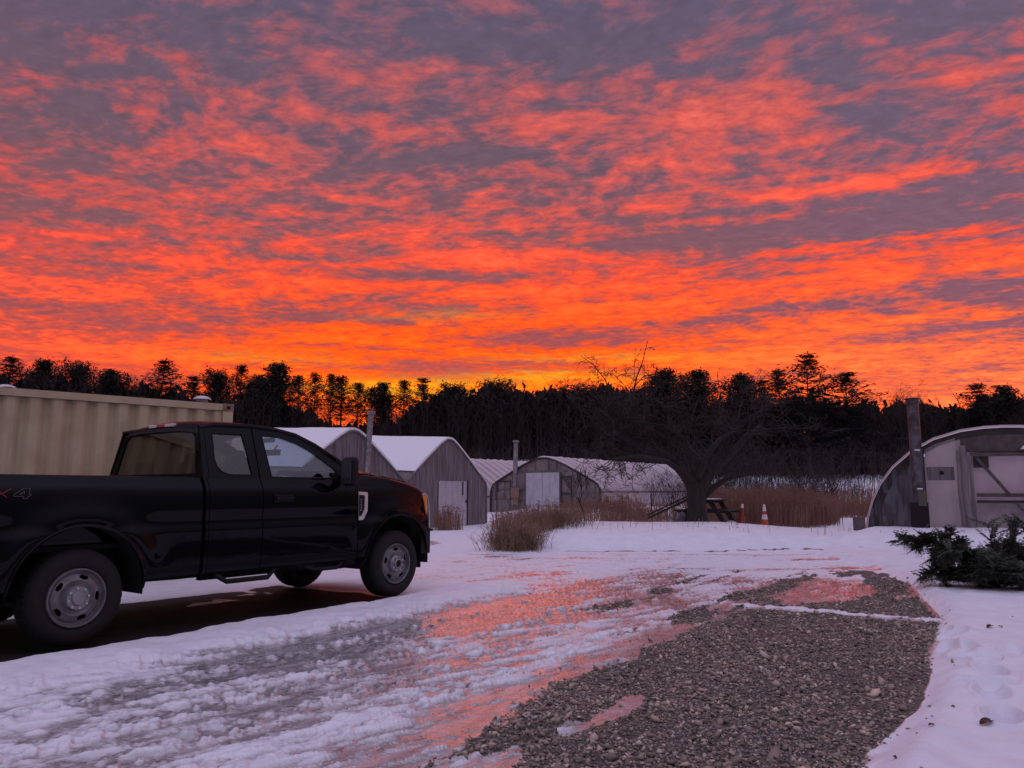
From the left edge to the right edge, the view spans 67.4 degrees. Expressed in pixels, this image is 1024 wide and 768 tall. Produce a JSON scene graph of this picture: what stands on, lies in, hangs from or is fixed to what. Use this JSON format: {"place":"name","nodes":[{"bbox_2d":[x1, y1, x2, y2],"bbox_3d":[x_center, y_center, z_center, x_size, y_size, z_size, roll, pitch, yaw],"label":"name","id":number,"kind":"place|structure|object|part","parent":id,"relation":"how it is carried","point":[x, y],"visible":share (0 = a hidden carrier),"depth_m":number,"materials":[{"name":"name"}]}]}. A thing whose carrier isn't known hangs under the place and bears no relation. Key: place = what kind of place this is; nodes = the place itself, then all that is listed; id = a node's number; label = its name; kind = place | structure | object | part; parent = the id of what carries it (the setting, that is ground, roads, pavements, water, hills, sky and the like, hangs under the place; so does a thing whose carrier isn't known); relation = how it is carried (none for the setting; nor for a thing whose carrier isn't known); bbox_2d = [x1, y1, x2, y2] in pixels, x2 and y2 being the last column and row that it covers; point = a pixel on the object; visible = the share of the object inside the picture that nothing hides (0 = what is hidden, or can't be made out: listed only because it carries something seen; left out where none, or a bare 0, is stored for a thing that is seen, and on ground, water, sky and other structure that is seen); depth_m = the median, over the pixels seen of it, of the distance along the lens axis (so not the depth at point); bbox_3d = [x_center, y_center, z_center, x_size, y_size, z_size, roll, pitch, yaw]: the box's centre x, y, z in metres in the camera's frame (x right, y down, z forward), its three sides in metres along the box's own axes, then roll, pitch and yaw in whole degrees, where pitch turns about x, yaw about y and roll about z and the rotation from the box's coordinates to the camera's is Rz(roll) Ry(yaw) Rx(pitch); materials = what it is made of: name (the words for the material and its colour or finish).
{"place":"outdoors","nodes":[
{"label":"outdoors","id":0,"kind":"place"},
{"bbox_2d":[0,529,950,767],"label":"icy driveway","id":1,"kind":"structure","parent":0,"point":[353,692],"depth_m":5.85,"materials":[{"name":"white ice"}]},
{"bbox_2d":[0,545,974,661],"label":"bare earth","id":2,"kind":"structure","parent":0,"point":[130,621],"depth_m":8.35,"materials":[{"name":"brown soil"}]},
{"bbox_2d":[0,421,432,647],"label":"pickup truck","id":3,"kind":"object","parent":2,"relation":"on","point":[79,554],"visible":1,"depth_m":7.52,"materials":[{"name":"black paint"}]},
{"bbox_3d":[-4.253,1.282,8.774,0.311,1.434,0.603,-6,-10,36],"label":"rear door","id":4,"kind":"part","parent":3,"relation":"part of","materials":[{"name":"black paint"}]},
{"bbox_3d":[-3.701,1.389,9.548,0.338,1.435,1.290,-6,-10,36],"label":"front door","id":5,"kind":"part","parent":3,"relation":"part of","materials":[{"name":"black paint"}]},
{"bbox_3d":[-2.861,1.144,7.772,0.311,1.434,0.603,-6,-10,36],"label":"rear door","id":6,"kind":"part","parent":3,"relation":"part of","materials":[{"name":"black paint"}]},
{"bbox_3d":[-2.288,1.248,8.531,0.338,1.435,1.290,-6,-10,36],"label":"front door","id":7,"kind":"part","parent":3,"relation":"part of","materials":[{"name":"black paint"}]},
{"bbox_2d":[0,459,1023,767],"bbox_3d":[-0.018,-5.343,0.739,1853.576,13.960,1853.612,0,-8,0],"label":"snow ground","id":8,"kind":"structure","parent":0,"point":[982,675],"depth_m":8.12,"materials":[{"name":"white snow"}]},
{"bbox_2d":[0,352,35,387],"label":"pine tree","id":9,"kind":"object","parent":8,"relation":"on","point":[10,360],"visible":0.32,"depth_m":104.97,"materials":[{"name":"green plant"}]},
{"bbox_2d":[19,357,59,388],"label":"pine tree","id":10,"kind":"object","parent":8,"relation":"on","point":[45,365],"visible":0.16,"depth_m":109.07,"materials":[{"name":"green plant"}]},
{"bbox_2d":[47,357,100,393],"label":"pine tree","id":11,"kind":"object","parent":8,"relation":"on","point":[81,371],"visible":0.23,"depth_m":102.98,"materials":[{"name":"green plant"}]},
{"bbox_2d":[84,368,137,396],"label":"pine tree","id":12,"kind":"object","parent":8,"relation":"on","point":[113,376],"visible":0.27,"depth_m":100.06,"materials":[{"name":"green plant"}]},
{"bbox_2d":[0,386,233,475],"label":"shipping container","id":13,"kind":"object","parent":8,"relation":"on","point":[50,432],"visible":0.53,"depth_m":10.73,"materials":[{"name":"metal"}]},
{"bbox_2d":[0,384,15,387],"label":"roof vent","id":14,"kind":"object","parent":13,"relation":"on","point":[6,385],"visible":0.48,"depth_m":10.88,"materials":[{"name":"metal"}]},
{"bbox_2d":[193,396,210,402],"bbox_3d":[-4.948,0.255,12.268,0.270,0.134,0.270,0,-8,0],"label":"roof vent","id":15,"kind":"object","parent":13,"relation":"on","point":[205,399],"visible":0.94,"depth_m":12.19,"materials":[{"name":"metal"}]},
{"bbox_2d":[126,358,196,399],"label":"pine tree","id":16,"kind":"object","parent":8,"relation":"on","point":[165,368],"visible":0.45,"depth_m":100.71,"materials":[{"name":"green plant"}]},
{"bbox_2d":[181,375,205,400],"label":"pine tree","id":17,"kind":"object","parent":8,"relation":"on","point":[196,379],"visible":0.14,"depth_m":112.67,"materials":[{"name":"green plant"}]},
{"bbox_2d":[196,364,237,403],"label":"pine tree","id":18,"kind":"object","parent":8,"relation":"on","point":[218,379],"visible":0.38,"depth_m":110.24,"materials":[{"name":"green plant"}]},
{"bbox_2d":[223,363,252,405],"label":"pine tree","id":19,"kind":"object","parent":8,"relation":"on","point":[241,369],"visible":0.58,"depth_m":106.93,"materials":[{"name":"green plant"}]},
{"bbox_2d":[243,373,269,392],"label":"pine tree","id":20,"kind":"object","parent":8,"relation":"on","point":[253,382],"visible":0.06,"depth_m":110.44,"materials":[{"name":"green plant"}]},
{"bbox_2d":[245,360,305,427],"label":"pine tree","id":21,"kind":"object","parent":8,"relation":"on","point":[277,377],"visible":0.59,"depth_m":99.61,"materials":[{"name":"green plant"}]},
{"bbox_2d":[285,374,313,412],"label":"pine tree","id":22,"kind":"object","parent":8,"relation":"on","point":[298,387],"visible":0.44,"depth_m":112.83,"materials":[{"name":"green plant"}]},
{"bbox_2d":[297,372,330,418],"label":"pine tree","id":23,"kind":"object","parent":8,"relation":"on","point":[314,378],"visible":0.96,"depth_m":108.47,"materials":[{"name":"green plant"}]},
{"bbox_2d":[232,427,405,481],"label":"greenhouse shed","id":24,"kind":"structure","parent":8,"relation":"on","point":[340,443],"depth_m":27.63,"materials":[{"name":"white wood"}]},
{"bbox_2d":[363,410,374,472],"bbox_3d":[-5.227,2.617,27.804,0.326,3.340,0.326,3,-8,0],"label":"stove pipe","id":25,"kind":"object","parent":24,"relation":"attached to","point":[371,413],"visible":0.71,"depth_m":27.80,"materials":[{"name":"metal"}]},
{"bbox_2d":[318,373,340,419],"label":"pine tree","id":26,"kind":"object","parent":8,"relation":"on","point":[329,376],"visible":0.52,"depth_m":110.54,"materials":[{"name":"green plant"}]},
{"bbox_2d":[318,375,361,426],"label":"pine tree","id":27,"kind":"object","parent":8,"relation":"on","point":[341,389],"visible":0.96,"depth_m":105.58,"materials":[{"name":"green plant"}]},
{"bbox_2d":[344,382,375,426],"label":"pine tree","id":28,"kind":"object","parent":8,"relation":"on","point":[358,387],"visible":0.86,"depth_m":108.24,"materials":[{"name":"green plant"}]},
{"bbox_2d":[361,387,378,420],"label":"pine tree","id":29,"kind":"object","parent":8,"relation":"on","point":[371,389],"visible":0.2,"depth_m":114.42,"materials":[{"name":"green plant"}]},
{"bbox_2d":[365,381,398,428],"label":"pine tree","id":30,"kind":"object","parent":8,"relation":"on","point":[381,398],"visible":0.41,"depth_m":106.09,"materials":[{"name":"green plant"}]},
{"bbox_2d":[388,379,419,422],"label":"pine tree","id":31,"kind":"object","parent":8,"relation":"on","point":[404,383],"visible":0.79,"depth_m":104.25,"materials":[{"name":"green plant"}]},
{"bbox_2d":[399,377,444,436],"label":"pine tree","id":32,"kind":"object","parent":8,"relation":"on","point":[422,380],"visible":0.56,"depth_m":100.23,"materials":[{"name":"green plant"}]},
{"bbox_2d":[372,435,486,527],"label":"greenhouse shed","id":33,"kind":"structure","parent":8,"relation":"on","point":[439,471],"depth_m":33.61,"materials":[{"name":"grey wood"}]},
{"bbox_2d":[438,481,466,525],"bbox_3d":[-2.568,5.447,33.716,0.078,2.350,2.340,-4,-9,27],"label":"door","id":34,"kind":"structure","parent":33,"relation":"in","point":[452,493],"depth_m":33.91,"materials":[{"name":"white wood"}]},
{"bbox_2d":[432,503,469,530],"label":"dry grass","id":35,"kind":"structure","parent":8,"relation":"on","point":[445,521],"depth_m":29.63,"materials":[{"name":"brown plant"}]},
{"bbox_2d":[432,379,479,446],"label":"pine tree","id":36,"kind":"object","parent":8,"relation":"on","point":[455,387],"visible":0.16,"depth_m":105.97,"materials":[{"name":"green plant"}]},
{"bbox_2d":[473,374,517,451],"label":"pine tree","id":37,"kind":"object","parent":8,"relation":"on","point":[503,384],"visible":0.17,"depth_m":107.89,"materials":[{"name":"green plant"}]},
{"bbox_2d":[496,481,496,515],"bbox_3d":[-0.651,5.135,32.604,0.054,2.010,0.050,0,-8,0],"label":"fence post","id":38,"kind":"object","parent":8,"relation":"on","point":[496,497],"visible":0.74,"depth_m":32.63,"materials":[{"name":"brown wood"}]},
{"bbox_2d":[471,458,527,511],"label":"hoop house","id":39,"kind":"structure","parent":8,"relation":"on","point":[492,471],"depth_m":52.09,"materials":[{"name":"white plastic"}]},
{"bbox_2d":[464,516,554,552],"bbox_3d":[-0.015,3.404,17.419,2.114,0.814,2.266,0,-8,0],"label":"dry shrub","id":40,"kind":"object","parent":8,"relation":"on","point":[516,537],"visible":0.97,"depth_m":17.12,"materials":[{"name":"brown plant"}]},
{"bbox_2d":[0,365,1023,476],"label":"distant wood","id":41,"kind":"object","parent":8,"relation":"on","point":[492,431],"visible":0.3,"depth_m":99.64,"materials":[{"name":"plant"}]},
{"bbox_2d":[495,502,610,532],"bbox_3d":[1.048,3.603,20.207,3.078,0.975,3.366,0,-8,0],"label":"dry shrub","id":42,"kind":"object","parent":8,"relation":"on","point":[557,518],"visible":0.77,"depth_m":19.75,"materials":[{"name":"brown plant"}]},
{"bbox_2d":[462,437,688,466],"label":"field brush","id":43,"kind":"object","parent":8,"relation":"on","point":[483,455],"visible":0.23,"depth_m":74.86,"materials":[{"name":"brown plant"}]},
{"bbox_2d":[487,489,665,531],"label":"dry weeds","id":44,"kind":"object","parent":8,"relation":"on","point":[502,516],"visible":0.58,"depth_m":28.57,"materials":[{"name":"brown plant"}]},
{"bbox_2d":[560,465,595,516],"bbox_3d":[2.082,3.590,23.748,1.098,2.217,0.940,2,-8,-15],"label":"sapling","id":45,"kind":"object","parent":8,"relation":"on","point":[578,485],"visible":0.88,"depth_m":23.79,"materials":[{"name":"brown plant"}]},
{"bbox_2d":[550,384,624,459],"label":"pine tree","id":46,"kind":"object","parent":8,"relation":"on","point":[578,390],"visible":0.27,"depth_m":101.89,"materials":[{"name":"green plant"}]},
{"bbox_2d":[489,456,686,511],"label":"hoop house","id":47,"kind":"structure","parent":8,"relation":"on","point":[539,478],"depth_m":45.67,"materials":[{"name":"white"}]},
{"bbox_2d":[497,480,510,499],"bbox_3d":[-0.492,6.423,46.502,0.980,1.200,0.086,-5,-9,33],"label":"window frame","id":48,"kind":"structure","parent":47,"relation":"in","point":[510,480],"depth_m":46.35,"materials":[{"name":"grey wood"}]},
{"bbox_2d":[511,488,518,504],"bbox_3d":[0.167,6.674,45.693,0.500,1.000,0.450,0,-8,0],"label":"stove box","id":49,"kind":"object","parent":47,"relation":"attached to","point":[514,495],"visible":1,"depth_m":45.49,"materials":[{"name":"metal"}]},
{"bbox_2d":[513,440,518,486],"bbox_3d":[0.206,4.748,45.959,0.418,2.790,0.418,2,-8,0],"label":"stove pipe","id":50,"kind":"object","parent":49,"relation":"on","point":[515,460],"visible":1,"depth_m":45.87,"materials":[{"name":"metal"}]},
{"bbox_2d":[526,473,542,507],"bbox_3d":[1.315,6.327,45.376,1.120,2.160,0.045,-5,-9,33],"label":"white door","id":51,"kind":"structure","parent":47,"relation":"in","point":[534,492],"depth_m":45.37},
{"bbox_2d":[542,472,559,506],"bbox_3d":[2.271,6.242,44.761,1.120,2.160,0.045,-5,-9,33],"label":"white door","id":52,"kind":"structure","parent":47,"relation":"in","point":[550,480],"depth_m":44.76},
{"bbox_2d":[560,476,571,503],"bbox_3d":[3.120,6.284,44.147,0.774,1.930,0.100,-5,-9,33],"label":"side door","id":53,"kind":"structure","parent":47,"relation":"in","point":[561,477],"depth_m":44.23,"materials":[{"name":"grey wood"}]},
{"bbox_2d":[595,390,644,460],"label":"pine tree","id":54,"kind":"object","parent":8,"relation":"on","point":[619,416],"visible":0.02,"depth_m":104.85,"materials":[{"name":"green plant"}]},
{"bbox_2d":[595,493,710,521],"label":"dry weeds","id":55,"kind":"object","parent":8,"relation":"on","point":[666,517],"visible":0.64,"depth_m":25.63,"materials":[{"name":"brown plant"}]},
{"bbox_2d":[647,496,686,518],"bbox_3d":[4.591,3.645,22.665,1.184,0.661,0.300,-1,-8,5],"label":"leaning plank","id":56,"kind":"object","parent":8,"relation":"on","point":[668,508],"visible":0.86,"depth_m":22.60,"materials":[{"name":"brown wood"}]},
{"bbox_2d":[641,366,695,466],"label":"pine tree","id":57,"kind":"object","parent":8,"relation":"on","point":[668,377],"visible":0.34,"depth_m":97.45,"materials":[{"name":"green plant"}]},
{"bbox_2d":[550,341,840,521],"bbox_3d":[5.135,1.515,22.514,8.023,5.696,4.479,0,-8,0],"label":"apple tree","id":58,"kind":"object","parent":8,"relation":"on","point":[698,479],"visible":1,"depth_m":22.24,"materials":[{"name":"brown plant"}]},
{"bbox_2d":[677,366,729,474],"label":"pine tree","id":59,"kind":"object","parent":8,"relation":"on","point":[699,374],"visible":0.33,"depth_m":98.22,"materials":[{"name":"green plant"}]},
{"bbox_2d":[674,498,739,522],"bbox_3d":[6.050,3.949,23.682,1.630,0.820,1.750,-4,-9,28],"label":"picnic table","id":60,"kind":"object","parent":8,"relation":"on","point":[717,511],"visible":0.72,"depth_m":23.32,"materials":[{"name":"brown wood"}]},
{"bbox_2d":[712,460,757,491],"bbox_3d":[12.971,5.921,45.592,3.518,3.745,3.633,-5,-9,32],"label":"bare tree","id":61,"kind":"object","parent":8,"relation":"on","point":[736,482],"visible":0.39,"depth_m":45.45,"materials":[{"name":"brown plant"}]},
{"bbox_2d":[713,371,767,471],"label":"pine tree","id":62,"kind":"object","parent":8,"relation":"on","point":[739,377],"visible":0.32,"depth_m":99.90,"materials":[{"name":"green plant"}]},
{"bbox_2d":[737,503,744,522],"bbox_3d":[7.129,4.059,23.843,0.300,0.690,0.300,6,-4,-16],"label":"traffic cone","id":63,"kind":"object","parent":8,"relation":"on","point":[741,517],"visible":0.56,"depth_m":23.79,"materials":[{"name":"orange plastic"}]},
{"bbox_2d":[637,464,883,506],"bbox_3d":[15.874,6.771,52.169,17.758,3.180,13.514,0,-8,0],"label":"thicket","id":64,"kind":"object","parent":8,"relation":"on","point":[830,490],"visible":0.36,"depth_m":49.35,"materials":[{"name":"brown plant"}]},
{"bbox_2d":[761,504,768,524],"bbox_3d":[7.880,4.108,23.963,0.300,0.710,0.300,2,-8,-17],"label":"traffic cone","id":65,"kind":"object","parent":8,"relation":"on","point":[764,519],"visible":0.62,"depth_m":23.90,"materials":[{"name":"orange plastic"}]},
{"bbox_2d":[755,379,778,446],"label":"pine tree","id":66,"kind":"object","parent":8,"relation":"on","point":[759,393],"visible":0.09,"depth_m":104.28,"materials":[{"name":"green plant"}]},
{"bbox_2d":[678,483,875,505],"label":"field grass","id":67,"kind":"structure","parent":8,"relation":"on","point":[868,492],"depth_m":59.38,"materials":[{"name":"brown plant"}]},
{"bbox_2d":[741,364,813,475],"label":"pine tree","id":68,"kind":"object","parent":8,"relation":"on","point":[778,376],"visible":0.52,"depth_m":95.91,"materials":[{"name":"green plant"}]},
{"bbox_2d":[635,437,924,493],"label":"thicket","id":69,"kind":"object","parent":8,"relation":"on","point":[809,464],"visible":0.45,"depth_m":71.32,"materials":[{"name":"brown plant"}]},
{"bbox_2d":[602,517,985,533],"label":"bank weeds","id":70,"kind":"object","parent":8,"relation":"on","point":[769,528],"visible":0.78,"depth_m":19.47,"materials":[{"name":"brown plant"}]},
{"bbox_2d":[784,462,832,490],"bbox_3d":[19.104,6.604,49.587,3.449,3.488,2.849,-6,-10,37],"label":"bare tree","id":71,"kind":"object","parent":8,"relation":"on","point":[797,478],"visible":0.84,"depth_m":49.50,"materials":[{"name":"brown plant"}]},
{"bbox_2d":[769,350,863,472],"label":"pine tree","id":72,"kind":"object","parent":8,"relation":"on","point":[808,361],"visible":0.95,"depth_m":90.26,"materials":[{"name":"green plant"}]},
{"bbox_2d":[813,457,853,495],"bbox_3d":[21.198,6.756,51.528,3.119,3.719,2.340,4,-9,-27],"label":"bare tree","id":73,"kind":"object","parent":8,"relation":"on","point":[828,471],"visible":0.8,"depth_m":51.36,"materials":[{"name":"brown plant"}]},
{"bbox_2d":[795,368,908,477],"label":"pine tree","id":74,"kind":"object","parent":8,"relation":"on","point":[853,394],"visible":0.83,"depth_m":91.66,"materials":[{"name":"green plant"}]},
{"bbox_2d":[852,517,865,530],"bbox_3d":[9.350,3.783,20.677,0.275,0.400,0.220,0,-8,0],"label":"utility box","id":75,"kind":"object","parent":8,"relation":"on","point":[859,523],"visible":0.82,"depth_m":20.59,"materials":[{"name":"concrete"}]},
{"bbox_2d":[865,446,906,476],"bbox_3d":[28.830,6.869,57.533,4.011,4.340,3.167,3,-8,-19],"label":"bare tree","id":76,"kind":"object","parent":8,"relation":"on","point":[885,461],"visible":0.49,"depth_m":57.53,"materials":[{"name":"brown plant"}]},
{"bbox_2d":[852,374,937,457],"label":"bare tree","id":77,"kind":"object","parent":8,"relation":"on","point":[898,399],"visible":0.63,"depth_m":97.94,"materials":[{"name":"brown plant"}]},
{"bbox_2d":[904,397,929,527],"bbox_3d":[11.029,2.295,20.913,0.430,3.845,0.430,0,-8,0],"label":"flue pipe","id":78,"kind":"object","parent":8,"relation":"on","point":[919,510],"visible":0.94,"depth_m":20.82,"materials":[{"name":"metal"}]},
{"bbox_2d":[902,401,975,443],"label":"bare tree","id":79,"kind":"object","parent":8,"relation":"on","point":[938,422],"visible":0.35,"depth_m":99.69,"materials":[{"name":"brown plant"}]},
{"bbox_2d":[866,425,1023,528],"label":"greenhouse","id":80,"kind":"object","parent":8,"relation":"on","point":[975,473],"visible":0.74,"depth_m":20.75,"materials":[{"name":"white plastic"}]},
{"bbox_2d":[886,511,1023,590],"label":"evergreen heap","id":81,"kind":"object","parent":8,"relation":"on","point":[995,563],"visible":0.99,"depth_m":10.14,"materials":[{"name":"green plant"}]},
{"bbox_2d":[943,379,1009,433],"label":"pine tree","id":82,"kind":"object","parent":8,"relation":"on","point":[974,387],"visible":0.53,"depth_m":96.21,"materials":[{"name":"green plant"}]},
{"bbox_2d":[979,717,993,724],"bbox_3d":[2.604,1.848,4.209,0.108,0.027,0.043,3,-2,-20],"label":"dead leaf","id":83,"kind":"object","parent":8,"relation":"on","point":[983,720],"visible":1,"depth_m":4.21,"materials":[{"name":"brown plant"}]},
{"bbox_2d":[981,382,1023,424],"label":"pine tree","id":84,"kind":"object","parent":8,"relation":"on","point":[1004,389],"visible":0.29,"depth_m":97.52,"materials":[{"name":"green plant"}]},
{"bbox_2d":[992,402,1023,424],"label":"bare tree","id":85,"kind":"object","parent":8,"relation":"on","point":[1008,418],"visible":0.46,"depth_m":95.92,"materials":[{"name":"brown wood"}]},
{"bbox_2d":[0,0,1023,426],"label":"sky","id":86,"kind":"structure","parent":0,"point":[371,192],"materials":[{"name":"orange"}]},
{"bbox_2d":[357,570,954,767],"bbox_3d":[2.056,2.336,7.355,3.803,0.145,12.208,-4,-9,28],"label":"loose gravel","id":87,"kind":"structure","parent":0,"point":[774,754],"depth_m":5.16,"materials":[{"name":"grey gravel"}]},
{"bbox_2d":[675,512,684,521],"bbox_3d":[4.950,3.936,22.574,0.380,0.380,0.150,4,8,-28],"label":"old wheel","id":88,"kind":"object","parent":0,"point":[680,516],"visible":0.91,"depth_m":22.50,"materials":[{"name":"metal"}]},
{"bbox_2d":[706,482,842,527],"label":"tall dry grass","id":89,"kind":"structure","parent":0,"point":[805,507],"depth_m":25.77,"materials":[{"name":"brown plant"}]},
{"bbox_2d":[821,491,872,517],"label":"dry grass","id":90,"kind":"structure","parent":0,"point":[851,508],"depth_m":35.98,"materials":[{"name":"brown plant"}]}
]}

